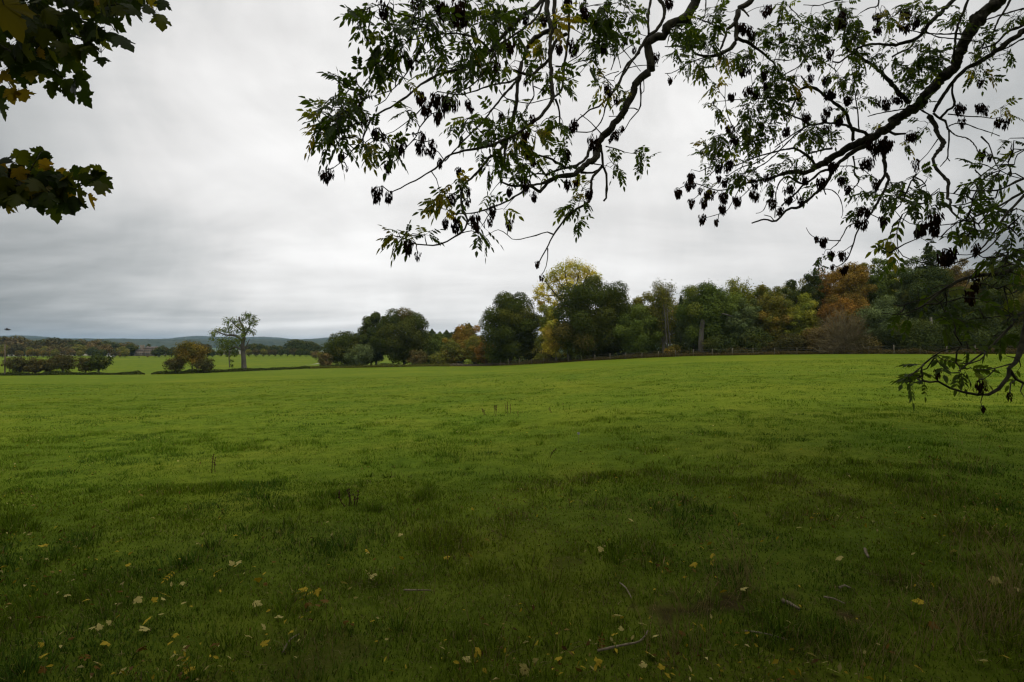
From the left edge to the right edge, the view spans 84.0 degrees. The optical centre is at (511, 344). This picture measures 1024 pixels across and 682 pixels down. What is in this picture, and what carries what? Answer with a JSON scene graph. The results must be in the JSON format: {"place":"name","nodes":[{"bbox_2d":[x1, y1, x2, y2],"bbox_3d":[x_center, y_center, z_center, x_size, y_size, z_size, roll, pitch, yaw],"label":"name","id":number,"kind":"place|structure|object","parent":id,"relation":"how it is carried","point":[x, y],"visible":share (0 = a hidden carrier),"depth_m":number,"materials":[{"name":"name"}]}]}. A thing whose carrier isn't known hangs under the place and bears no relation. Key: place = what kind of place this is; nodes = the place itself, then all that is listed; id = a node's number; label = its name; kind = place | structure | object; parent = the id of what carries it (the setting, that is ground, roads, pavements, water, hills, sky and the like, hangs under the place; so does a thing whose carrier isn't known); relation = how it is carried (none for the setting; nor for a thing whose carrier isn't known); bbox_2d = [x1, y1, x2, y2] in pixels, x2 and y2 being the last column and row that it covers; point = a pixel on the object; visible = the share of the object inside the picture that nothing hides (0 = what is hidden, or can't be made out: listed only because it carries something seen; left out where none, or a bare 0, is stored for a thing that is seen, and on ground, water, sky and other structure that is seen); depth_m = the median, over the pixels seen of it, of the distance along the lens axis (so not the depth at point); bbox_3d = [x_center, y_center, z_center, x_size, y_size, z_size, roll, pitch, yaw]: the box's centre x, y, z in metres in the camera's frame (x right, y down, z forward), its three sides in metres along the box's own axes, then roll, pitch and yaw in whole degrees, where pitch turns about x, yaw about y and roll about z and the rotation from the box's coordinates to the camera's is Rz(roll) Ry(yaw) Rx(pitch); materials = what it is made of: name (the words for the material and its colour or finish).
{"place":"outdoors","nodes":[
{"label":"outdoors","id":0,"kind":"place"},
{"bbox_2d":[0,336,1023,681],"bbox_3d":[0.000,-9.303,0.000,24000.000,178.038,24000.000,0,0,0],"label":"field ground","id":1,"kind":"structure","parent":0,"point":[152,364],"depth_m":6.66,"materials":[{"name":"green plant"}]},
{"bbox_2d":[0,335,27,355],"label":"tree","id":2,"kind":"object","parent":1,"relation":"on","point":[20,340],"visible":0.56,"depth_m":437.06,"materials":[{"name":"brown plant"}]},
{"bbox_2d":[7,343,25,355],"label":"tree","id":3,"kind":"object","parent":1,"relation":"on","point":[15,347],"visible":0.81,"depth_m":385.71,"materials":[{"name":"green plant"}]},
{"bbox_2d":[0,355,37,372],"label":"hawthorn","id":4,"kind":"object","parent":1,"relation":"on","point":[12,363],"visible":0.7,"depth_m":134.82,"materials":[{"name":"green plant"}]},
{"bbox_2d":[25,348,36,356],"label":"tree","id":5,"kind":"object","parent":1,"relation":"on","point":[30,352],"visible":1,"depth_m":350.67,"materials":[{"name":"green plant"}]},
{"bbox_2d":[20,358,44,373],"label":"hawthorn","id":6,"kind":"object","parent":1,"relation":"on","point":[34,363],"visible":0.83,"depth_m":134.92,"materials":[{"name":"green plant"}]},
{"bbox_2d":[37,359,53,371],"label":"hawthorn","id":7,"kind":"object","parent":1,"relation":"on","point":[40,366],"visible":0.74,"depth_m":135.40,"materials":[{"name":"green plant"}]},
{"bbox_2d":[41,337,62,355],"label":"tree","id":8,"kind":"object","parent":1,"relation":"on","point":[49,342],"visible":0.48,"depth_m":430.51,"materials":[{"name":"green plant"}]},
{"bbox_2d":[45,344,63,355],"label":"tree","id":9,"kind":"object","parent":1,"relation":"on","point":[52,347],"visible":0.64,"depth_m":385.36,"materials":[{"name":"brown plant"}]},
{"bbox_2d":[42,353,78,371],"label":"hawthorn","id":10,"kind":"object","parent":1,"relation":"on","point":[62,362],"visible":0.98,"depth_m":135.35,"materials":[{"name":"green plant"}]},
{"bbox_2d":[55,338,72,347],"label":"tree","id":11,"kind":"object","parent":1,"relation":"on","point":[64,341],"visible":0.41,"depth_m":432.20,"materials":[{"name":"green plant"}]},
{"bbox_2d":[69,344,87,355],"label":"tree","id":12,"kind":"object","parent":1,"relation":"on","point":[77,347],"visible":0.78,"depth_m":385.98,"materials":[{"name":"green plant"}]},
{"bbox_2d":[73,356,95,371],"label":"hawthorn","id":13,"kind":"object","parent":1,"relation":"on","point":[85,368],"visible":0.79,"depth_m":135.42,"materials":[{"name":"green plant"}]},
{"bbox_2d":[0,0,172,224],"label":"sycamore tree","id":14,"kind":"object","parent":1,"relation":"on","point":[40,184],"visible":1,"depth_m":4.30,"materials":[{"name":"green plant"}]},
{"bbox_2d":[86,347,97,354],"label":"tree","id":15,"kind":"object","parent":1,"relation":"on","point":[91,351],"visible":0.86,"depth_m":354.64,"materials":[{"name":"green plant"}]},
{"bbox_2d":[85,339,103,347],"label":"tree","id":16,"kind":"object","parent":1,"relation":"on","point":[92,343],"visible":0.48,"depth_m":435.35,"materials":[{"name":"brown plant"}]},
{"bbox_2d":[82,352,113,371],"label":"hawthorn","id":17,"kind":"object","parent":1,"relation":"on","point":[96,361],"visible":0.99,"depth_m":135.80,"materials":[{"name":"green plant"}]},
{"bbox_2d":[96,343,113,355],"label":"tree","id":18,"kind":"object","parent":1,"relation":"on","point":[107,347],"visible":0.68,"depth_m":391.09,"materials":[{"name":"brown plant"}]},
{"bbox_2d":[125,344,139,355],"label":"tree","id":19,"kind":"object","parent":1,"relation":"on","point":[132,348],"visible":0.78,"depth_m":397.13,"materials":[{"name":"green plant"}]},
{"bbox_2d":[136,345,157,355],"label":"stone house","id":20,"kind":"structure","parent":1,"relation":"on","point":[143,350],"depth_m":396.50,"materials":[{"name":"stone"}]},
{"bbox_2d":[151,347,166,356],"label":"tree","id":21,"kind":"object","parent":1,"relation":"on","point":[159,351],"visible":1,"depth_m":354.71,"materials":[{"name":"green plant"}]},
{"bbox_2d":[1,335,332,347],"bbox_3d":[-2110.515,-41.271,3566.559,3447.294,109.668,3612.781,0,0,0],"label":"distant hills","id":22,"kind":"structure","parent":1,"relation":"on","point":[265,341],"depth_m":2235.63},
{"bbox_2d":[162,358,186,371],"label":"hawthorn","id":23,"kind":"object","parent":1,"relation":"on","point":[172,364],"visible":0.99,"depth_m":135.44,"materials":[{"name":"green plant"}]},
{"bbox_2d":[169,339,212,370],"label":"field maple","id":24,"kind":"object","parent":1,"relation":"on","point":[191,352],"visible":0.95,"depth_m":136.31,"materials":[{"name":"plant"}]},
{"bbox_2d":[191,357,215,372],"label":"hawthorn","id":25,"kind":"object","parent":1,"relation":"on","point":[202,363],"visible":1,"depth_m":135.20,"materials":[{"name":"green plant"}]},
{"bbox_2d":[0,362,429,375],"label":"nettle strip","id":26,"kind":"object","parent":1,"relation":"on","point":[56,372],"visible":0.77,"depth_m":136.04,"materials":[{"name":"green plant"}]},
{"bbox_2d":[208,312,259,370],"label":"lone tree","id":27,"kind":"object","parent":1,"relation":"on","point":[231,347],"visible":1,"depth_m":141.71,"materials":[{"name":"green plant"}]},
{"bbox_2d":[282,339,298,348],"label":"tree","id":28,"kind":"object","parent":1,"relation":"on","point":[292,342],"visible":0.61,"depth_m":455.32,"materials":[{"name":"green plant"}]},
{"bbox_2d":[294,340,310,349],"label":"tree","id":29,"kind":"object","parent":1,"relation":"on","point":[302,344],"visible":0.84,"depth_m":437.58,"materials":[{"name":"green plant"}]},
{"bbox_2d":[310,344,322,351],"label":"tree","id":30,"kind":"object","parent":1,"relation":"on","point":[313,348],"visible":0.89,"depth_m":443.08,"materials":[{"name":"green plant"}]},
{"bbox_2d":[317,351,333,365],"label":"bush","id":31,"kind":"object","parent":1,"relation":"on","point":[323,358],"visible":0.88,"depth_m":164.84,"materials":[{"name":"brown plant"}]},
{"bbox_2d":[320,331,359,365],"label":"sycamore","id":32,"kind":"object","parent":1,"relation":"on","point":[337,345],"visible":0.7,"depth_m":167.98,"materials":[{"name":"green plant"}]},
{"bbox_2d":[343,342,376,364],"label":"bush","id":33,"kind":"object","parent":1,"relation":"on","point":[361,355],"visible":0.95,"depth_m":158.46,"materials":[{"name":"green plant"}]},
{"bbox_2d":[358,326,382,364],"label":"sycamore","id":34,"kind":"object","parent":1,"relation":"on","point":[365,336],"visible":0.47,"depth_m":165.61,"materials":[{"name":"green plant"}]},
{"bbox_2d":[357,311,386,364],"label":"sycamore","id":35,"kind":"object","parent":1,"relation":"on","point":[374,319],"visible":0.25,"depth_m":168.48,"materials":[{"name":"green plant"}]},
{"bbox_2d":[310,363,449,368],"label":"long grass","id":36,"kind":"structure","parent":1,"relation":"on","point":[381,365],"depth_m":151.02,"materials":[{"name":"green plant"}]},
{"bbox_2d":[369,307,431,363],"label":"sycamore","id":37,"kind":"object","parent":1,"relation":"on","point":[409,328],"visible":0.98,"depth_m":156.52,"materials":[{"name":"green plant"}]},
{"bbox_2d":[406,349,427,363],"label":"bush","id":38,"kind":"object","parent":1,"relation":"on","point":[419,358],"visible":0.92,"depth_m":152.49,"materials":[{"name":"brown plant"}]},
{"bbox_2d":[426,332,447,357],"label":"woodland tree","id":39,"kind":"object","parent":1,"relation":"on","point":[435,343],"visible":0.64,"depth_m":169.12,"materials":[{"name":"green plant"}]},
{"bbox_2d":[428,351,450,363],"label":"bush","id":40,"kind":"object","parent":1,"relation":"on","point":[439,358],"visible":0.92,"depth_m":148.67,"materials":[{"name":"green plant"}]},
{"bbox_2d":[439,338,465,363],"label":"woodland tree","id":41,"kind":"object","parent":1,"relation":"on","point":[452,347],"visible":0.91,"depth_m":150.56,"materials":[{"name":"green plant"}]},
{"bbox_2d":[451,323,480,358],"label":"woodland tree","id":42,"kind":"object","parent":1,"relation":"on","point":[464,333],"visible":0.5,"depth_m":158.81,"materials":[{"name":"orange plant"}]},
{"bbox_2d":[431,363,504,365],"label":"dry grass verge","id":43,"kind":"structure","parent":1,"relation":"on","point":[460,364],"depth_m":138.23,"materials":[{"name":"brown plant"}]},
{"bbox_2d":[463,334,484,363],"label":"woodland tree","id":44,"kind":"object","parent":1,"relation":"on","point":[471,344],"visible":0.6,"depth_m":145.54,"materials":[{"name":"green plant"}]},
{"bbox_2d":[474,341,489,363],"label":"woodland tree","id":45,"kind":"object","parent":1,"relation":"on","point":[480,353],"visible":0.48,"depth_m":139.10,"materials":[{"name":"brown plant"}]},
{"bbox_2d":[483,349,508,362],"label":"bush","id":46,"kind":"object","parent":1,"relation":"on","point":[494,359],"visible":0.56,"depth_m":133.83,"materials":[{"name":"green plant"}]},
{"bbox_2d":[478,290,539,362],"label":"sycamore","id":47,"kind":"object","parent":1,"relation":"on","point":[512,326],"visible":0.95,"depth_m":130.36,"materials":[{"name":"green plant"}]},
{"bbox_2d":[0,413,1023,681],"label":"leaf litter","id":48,"kind":"object","parent":1,"relation":"on","point":[508,595],"visible":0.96,"depth_m":3.61,"materials":[{"name":"plant"}]},
{"bbox_2d":[519,663,529,675],"bbox_3d":[0.060,1.710,2.986,0.058,0.080,0.009,-33,-18,-16],"label":"fallen leaf","id":49,"kind":"object","parent":1,"relation":"on","point":[523,665],"visible":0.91,"depth_m":2.98,"materials":[{"name":"plant"}]},
{"bbox_2d":[532,352,550,363],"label":"bush","id":50,"kind":"object","parent":1,"relation":"on","point":[539,356],"visible":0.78,"depth_m":124.68,"materials":[{"name":"green plant"}]},
{"bbox_2d":[533,303,560,357],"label":"woodland tree","id":51,"kind":"object","parent":1,"relation":"on","point":[542,309],"visible":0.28,"depth_m":129.09,"materials":[{"name":"green plant"}]},
{"bbox_2d":[539,318,569,362],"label":"woodland tree","id":52,"kind":"object","parent":1,"relation":"on","point":[553,351],"visible":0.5,"depth_m":125.04,"materials":[{"name":"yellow plant"}]},
{"bbox_2d":[531,257,603,320],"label":"yellow ash","id":53,"kind":"object","parent":1,"relation":"on","point":[576,267],"visible":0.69,"depth_m":135.91,"materials":[{"name":"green plant"}]},
{"bbox_2d":[554,318,612,361],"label":"woodland tree","id":54,"kind":"object","parent":1,"relation":"on","point":[569,349],"visible":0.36,"depth_m":116.02,"materials":[{"name":"green plant"}]},
{"bbox_2d":[550,274,638,356],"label":"sycamore","id":55,"kind":"object","parent":1,"relation":"on","point":[578,302],"visible":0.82,"depth_m":115.00,"materials":[{"name":"green plant"}]},
{"bbox_2d":[597,630,648,651],"bbox_3d":[0.655,1.707,3.256,0.366,0.045,0.070,0,0,-26],"label":"fallen stick","id":56,"kind":"object","parent":1,"relation":"on","point":[620,645],"visible":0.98,"depth_m":3.21,"materials":[{"name":"wood"}]},
{"bbox_2d":[612,302,664,357],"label":"woodland tree","id":57,"kind":"object","parent":1,"relation":"on","point":[638,336],"visible":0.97,"depth_m":110.56,"materials":[{"name":"green plant"}]},
{"bbox_2d":[631,291,658,334],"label":"woodland tree","id":58,"kind":"object","parent":1,"relation":"on","point":[645,296],"visible":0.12,"depth_m":117.42,"materials":[{"name":"green plant"}]},
{"bbox_2d":[296,0,1023,413],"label":"ash tree","id":59,"kind":"object","parent":1,"relation":"on","point":[328,130],"visible":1,"depth_m":6.01,"materials":[{"name":"green plant"}]},
{"bbox_2d":[646,277,677,352],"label":"woodland tree","id":60,"kind":"object","parent":1,"relation":"on","point":[662,294],"visible":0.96,"depth_m":110.82,"materials":[{"name":"green plant"}]},
{"bbox_2d":[649,303,676,347],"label":"woodland tree","id":61,"kind":"object","parent":1,"relation":"on","point":[667,329],"visible":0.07,"depth_m":133.44,"materials":[{"name":"green plant"}]},
{"bbox_2d":[663,344,680,356],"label":"bush","id":62,"kind":"object","parent":1,"relation":"on","point":[672,349],"visible":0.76,"depth_m":104.72,"materials":[{"name":"green plant"}]},
{"bbox_2d":[666,297,684,345],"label":"woodland tree","id":63,"kind":"object","parent":1,"relation":"on","point":[672,334],"visible":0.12,"depth_m":132.52,"materials":[{"name":"green plant"}]},
{"bbox_2d":[671,296,687,353],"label":"conifer","id":64,"kind":"object","parent":1,"relation":"on","point":[677,340],"visible":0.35,"depth_m":124.07,"materials":[{"name":"green plant"}]},
{"bbox_2d":[675,291,704,355],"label":"woodland tree","id":65,"kind":"object","parent":1,"relation":"on","point":[681,328],"visible":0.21,"depth_m":108.23,"materials":[{"name":"green plant"}]},
{"bbox_2d":[672,280,746,355],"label":"woodland tree","id":66,"kind":"object","parent":1,"relation":"on","point":[710,317],"visible":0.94,"depth_m":102.65,"materials":[{"name":"green plant"}]},
{"bbox_2d":[430,339,994,363],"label":"dark understorey","id":67,"kind":"object","parent":1,"relation":"on","point":[530,355],"visible":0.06,"depth_m":122.58,"materials":[{"name":"green plant"}]},
{"bbox_2d":[700,332,739,354],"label":"bush","id":68,"kind":"object","parent":1,"relation":"on","point":[719,342],"visible":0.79,"depth_m":99.97,"materials":[{"name":"green plant"}]},
{"bbox_2d":[492,345,975,365],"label":"wire fence","id":69,"kind":"object","parent":1,"relation":"on","point":[712,352],"visible":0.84,"depth_m":99.64,"materials":[{"name":"brown wood"}]},
{"bbox_2d":[721,346,755,354],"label":"bramble","id":70,"kind":"object","parent":1,"relation":"on","point":[737,350],"visible":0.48,"depth_m":97.95,"materials":[{"name":"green plant"}]},
{"bbox_2d":[725,277,757,334],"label":"woodland tree","id":71,"kind":"object","parent":1,"relation":"on","point":[734,287],"visible":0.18,"depth_m":109.80,"materials":[{"name":"green plant"}]},
{"bbox_2d":[722,298,763,348],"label":"woodland tree","id":72,"kind":"object","parent":1,"relation":"on","point":[740,322],"visible":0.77,"depth_m":99.99,"materials":[{"name":"green plant"}]},
{"bbox_2d":[734,327,773,354],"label":"bush","id":73,"kind":"object","parent":1,"relation":"on","point":[752,339],"visible":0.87,"depth_m":97.76,"materials":[{"name":"green plant"}]},
{"bbox_2d":[490,348,1023,365],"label":"verge grass","id":74,"kind":"structure","parent":1,"relation":"on","point":[1013,351],"depth_m":92.22,"materials":[{"name":"green plant"}]},
{"bbox_2d":[501,345,1017,364],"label":"undergrowth","id":75,"kind":"object","parent":1,"relation":"on","point":[654,353],"visible":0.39,"depth_m":101.51,"materials":[{"name":"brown plant"}]},
{"bbox_2d":[749,282,770,332],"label":"woodland tree","id":76,"kind":"object","parent":1,"relation":"on","point":[761,290],"visible":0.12,"depth_m":112.41,"materials":[{"name":"green plant"}]},
{"bbox_2d":[755,339,791,354],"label":"bramble","id":77,"kind":"object","parent":1,"relation":"on","point":[772,346],"visible":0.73,"depth_m":95.53,"materials":[{"name":"green plant"}]},
{"bbox_2d":[752,286,796,341],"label":"woodland tree","id":78,"kind":"object","parent":1,"relation":"on","point":[773,322],"visible":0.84,"depth_m":99.64,"materials":[{"name":"green plant"}]},
{"bbox_2d":[781,279,803,333],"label":"woodland tree","id":79,"kind":"object","parent":1,"relation":"on","point":[792,296],"visible":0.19,"depth_m":106.41,"materials":[{"name":"green plant"}]},
{"bbox_2d":[775,331,814,352],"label":"bramble","id":80,"kind":"object","parent":1,"relation":"on","point":[795,343],"visible":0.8,"depth_m":93.57,"materials":[{"name":"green plant"}]},
{"bbox_2d":[783,292,823,347],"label":"woodland tree","id":81,"kind":"object","parent":1,"relation":"on","point":[806,311],"visible":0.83,"depth_m":97.69,"materials":[{"name":"green plant"}]},
{"bbox_2d":[801,269,825,320],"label":"woodland tree","id":82,"kind":"object","parent":1,"relation":"on","point":[813,284],"visible":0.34,"depth_m":102.36,"materials":[{"name":"green plant"}]},
{"bbox_2d":[801,325,835,352],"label":"bramble","id":83,"kind":"object","parent":1,"relation":"on","point":[814,332],"visible":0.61,"depth_m":91.82,"materials":[{"name":"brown plant"}]},
{"bbox_2d":[816,265,835,324],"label":"woodland tree","id":84,"kind":"object","parent":1,"relation":"on","point":[826,290],"visible":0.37,"depth_m":109.18,"materials":[{"name":"green plant"}]},
{"bbox_2d":[809,303,876,353],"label":"bare bush","id":85,"kind":"object","parent":1,"relation":"on","point":[845,338],"visible":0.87,"depth_m":89.05,"materials":[{"name":"plant"}]},
{"bbox_2d":[815,293,870,339],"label":"woodland tree","id":86,"kind":"object","parent":1,"relation":"on","point":[838,301],"visible":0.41,"depth_m":93.26,"materials":[{"name":"brown plant"}]},
{"bbox_2d":[826,261,877,352],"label":"woodland tree","id":87,"kind":"object","parent":1,"relation":"on","point":[848,282],"visible":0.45,"depth_m":96.51,"materials":[{"name":"orange plant"}]},
{"bbox_2d":[856,262,874,326],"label":"woodland tree","id":88,"kind":"object","parent":1,"relation":"on","point":[865,264],"visible":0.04,"depth_m":104.70,"materials":[{"name":"green plant"}]},
{"bbox_2d":[851,335,883,353],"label":"bramble","id":89,"kind":"object","parent":1,"relation":"on","point":[873,344],"visible":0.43,"depth_m":88.21,"materials":[{"name":"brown plant"}]},
{"bbox_2d":[867,255,897,344],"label":"woodland tree","id":90,"kind":"object","parent":1,"relation":"on","point":[883,284],"visible":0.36,"depth_m":97.85,"materials":[{"name":"green plant"}]},
{"bbox_2d":[849,295,918,349],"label":"woodland tree","id":91,"kind":"object","parent":1,"relation":"on","point":[874,314],"visible":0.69,"depth_m":90.13,"materials":[{"name":"green plant"}]},
{"bbox_2d":[890,256,923,316],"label":"woodland tree","id":92,"kind":"object","parent":1,"relation":"on","point":[896,294],"visible":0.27,"depth_m":94.66,"materials":[{"name":"green plant"}]},
{"bbox_2d":[880,316,953,353],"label":"bush","id":93,"kind":"object","parent":1,"relation":"on","point":[926,338],"visible":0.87,"depth_m":86.05,"materials":[{"name":"green plant"}]},
{"bbox_2d":[898,265,958,340],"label":"woodland tree","id":94,"kind":"object","parent":1,"relation":"on","point":[931,281],"visible":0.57,"depth_m":90.75,"materials":[{"name":"green plant"}]},
{"bbox_2d":[915,238,948,311],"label":"woodland tree","id":95,"kind":"object","parent":1,"relation":"on","point":[931,257],"visible":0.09,"depth_m":93.60,"materials":[{"name":"green plant"}]},
{"bbox_2d":[941,258,981,298],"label":"woodland tree","id":96,"kind":"object","parent":1,"relation":"on","point":[957,269],"visible":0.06,"depth_m":93.81,"materials":[{"name":"green plant"}]},
{"bbox_2d":[930,285,1005,350],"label":"woodland tree","id":97,"kind":"object","parent":1,"relation":"on","point":[967,308],"visible":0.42,"depth_m":86.47,"materials":[{"name":"green plant"}]},
{"bbox_2d":[939,328,1008,353],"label":"bush","id":98,"kind":"object","parent":1,"relation":"on","point":[978,337],"visible":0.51,"depth_m":83.88,"materials":[{"name":"green plant"}]},
{"bbox_2d":[979,260,1023,331],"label":"woodland tree","id":99,"kind":"object","parent":1,"relation":"on","point":[1003,280],"visible":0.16,"depth_m":89.79,"materials":[{"name":"green plant"}]},
{"bbox_2d":[984,322,1022,348],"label":"bush","id":100,"kind":"object","parent":1,"relation":"on","point":[1015,330],"visible":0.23,"depth_m":82.52,"materials":[{"name":"green plant"}]},
{"bbox_2d":[998,273,1023,327],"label":"woodland tree","id":101,"kind":"object","parent":1,"relation":"on","point":[1019,297],"visible":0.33,"depth_m":87.46,"materials":[{"name":"green plant"}]},
{"bbox_2d":[0,0,1023,338],"label":"sky","id":102,"kind":"structure","parent":0,"point":[215,210],"materials":[{"name":"grey"}]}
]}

